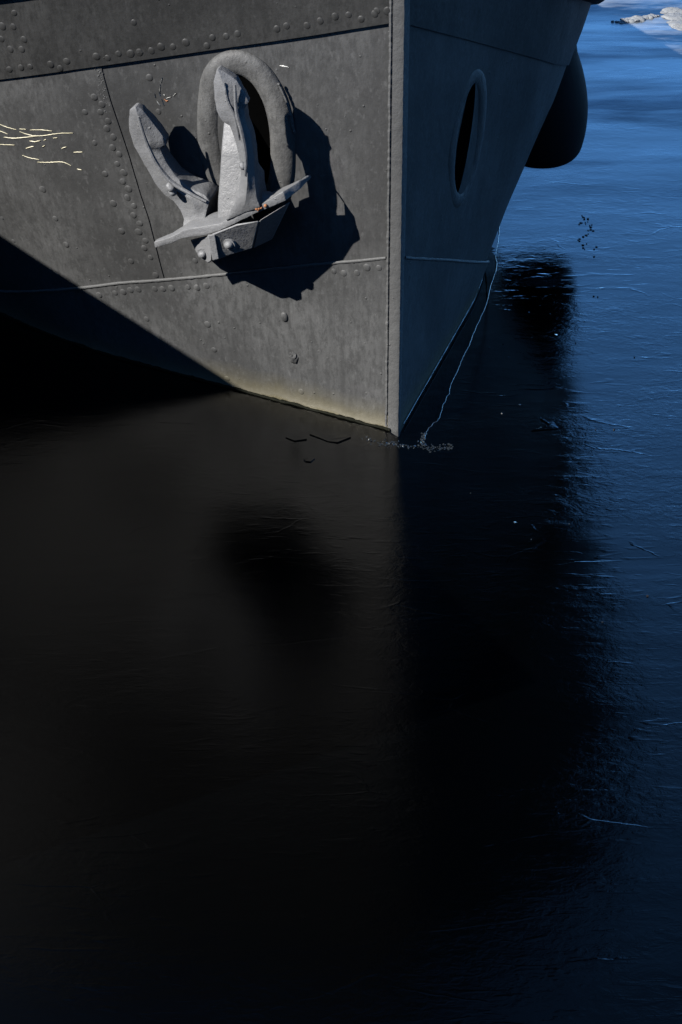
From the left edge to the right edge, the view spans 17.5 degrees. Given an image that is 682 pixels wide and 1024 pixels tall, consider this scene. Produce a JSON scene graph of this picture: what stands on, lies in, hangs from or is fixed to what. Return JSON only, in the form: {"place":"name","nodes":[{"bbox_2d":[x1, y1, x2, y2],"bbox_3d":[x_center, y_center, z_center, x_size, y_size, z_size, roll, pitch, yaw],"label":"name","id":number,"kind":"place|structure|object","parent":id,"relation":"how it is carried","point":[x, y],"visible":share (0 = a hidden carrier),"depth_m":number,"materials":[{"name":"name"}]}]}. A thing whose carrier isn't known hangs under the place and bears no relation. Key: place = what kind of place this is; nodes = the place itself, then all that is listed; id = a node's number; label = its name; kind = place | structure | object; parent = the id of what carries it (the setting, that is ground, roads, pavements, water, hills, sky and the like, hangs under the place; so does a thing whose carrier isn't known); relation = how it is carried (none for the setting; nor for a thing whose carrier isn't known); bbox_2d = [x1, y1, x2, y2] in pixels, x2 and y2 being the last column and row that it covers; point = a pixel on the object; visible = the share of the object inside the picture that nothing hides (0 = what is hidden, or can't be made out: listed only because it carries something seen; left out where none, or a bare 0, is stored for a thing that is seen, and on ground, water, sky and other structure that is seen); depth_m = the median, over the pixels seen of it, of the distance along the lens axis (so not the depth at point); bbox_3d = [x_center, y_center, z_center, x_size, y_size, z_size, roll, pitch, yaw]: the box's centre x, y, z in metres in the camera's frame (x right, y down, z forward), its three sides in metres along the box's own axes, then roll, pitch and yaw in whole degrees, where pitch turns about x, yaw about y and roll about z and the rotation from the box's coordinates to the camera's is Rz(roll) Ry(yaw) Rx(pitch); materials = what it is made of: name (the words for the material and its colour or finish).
{"place":"outdoors","nodes":[
{"label":"outdoors","id":0,"kind":"place"},
{"bbox_2d":[0,0,681,1023],"bbox_3d":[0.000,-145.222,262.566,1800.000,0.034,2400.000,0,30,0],"label":"ice","id":1,"kind":"structure","parent":0,"point":[354,728],"depth_m":9.84,"materials":[{"name":"ice"}]},
{"bbox_2d":[286,435,306,440],"bbox_3d":[-0.236,-0.387,11.666,0.102,0.009,0.054,-8,31,-14],"label":"ice plate","id":2,"kind":"object","parent":1,"relation":"on","point":[298,438],"visible":1,"depth_m":11.66,"materials":[{"name":"black ice"}]},
{"bbox_2d":[304,457,314,461],"bbox_3d":[-0.167,-0.270,11.462,0.052,0.010,0.043,9,31,15],"label":"ice plate","id":3,"kind":"object","parent":1,"relation":"on","point":[309,459],"visible":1,"depth_m":11.46,"materials":[{"name":"black ice"}]},
{"bbox_2d":[310,432,350,442],"bbox_3d":[-0.060,-0.390,11.671,0.220,0.010,0.094,4,30,7],"label":"ice plate","id":4,"kind":"object","parent":1,"relation":"on","point":[340,438],"visible":1,"depth_m":11.67,"materials":[{"name":"black ice"}]},
{"bbox_2d":[424,227,499,439],"bbox_3d":[0.774,-1.135,12.964,0.102,0.006,3.093,5,30,9],"label":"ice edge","id":5,"kind":"object","parent":1,"relation":"on","point":[472,335],"visible":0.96,"depth_m":12.71,"materials":[{"name":"ice"}]},
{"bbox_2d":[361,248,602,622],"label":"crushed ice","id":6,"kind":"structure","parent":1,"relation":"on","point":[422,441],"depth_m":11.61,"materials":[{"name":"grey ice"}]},
{"bbox_2d":[532,418,562,430],"bbox_3d":[1.101,-0.450,11.775,0.138,0.010,0.144,12,32,20],"label":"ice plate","id":7,"kind":"object","parent":1,"relation":"on","point":[552,425],"visible":1,"depth_m":11.78,"materials":[{"name":"blue ice"}]},
{"bbox_2d":[575,215,648,596],"bbox_3d":[1.498,-0.760,12.312,0.322,0.006,4.616,0,30,0],"label":"debris","id":8,"kind":"object","parent":1,"relation":"on","point":[593,256],"visible":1,"depth_m":14.03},
{"bbox_2d":[611,7,681,30],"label":"snow ridge","id":9,"kind":"structure","parent":1,"relation":"on","point":[673,15],"depth_m":17.88,"materials":[{"name":"white snow"}]},
{"bbox_2d":[398,229,498,441],"bbox_3d":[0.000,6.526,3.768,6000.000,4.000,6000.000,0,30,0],"label":"water","id":10,"kind":"structure","parent":0,"point":[424,415],"depth_m":12.43,"materials":[{"name":"liquid"}]},
{"bbox_2d":[0,0,603,436],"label":"ship","id":11,"kind":"object","parent":10,"relation":"in","point":[404,134],"visible":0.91,"depth_m":11.52,"materials":[{"name":"grey paint"}]},
{"bbox_2d":[129,65,310,262],"bbox_3d":[-0.587,-1.740,11.187,0.908,1.210,0.506,15,33,24],"label":"anchor","id":12,"kind":"object","parent":11,"relation":"attached to","point":[242,191],"visible":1,"depth_m":11.12,"materials":[{"name":"paint"}]},
{"bbox_2d":[525,45,587,168],"bbox_3d":[1.259,-3.653,13.399,0.606,3.272,0.604,0,30,0],"label":"fender","id":13,"kind":"object","parent":11,"relation":"hanging from","point":[560,139],"visible":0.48,"depth_m":13.83,"materials":[{"name":"black rubber"}]}
]}

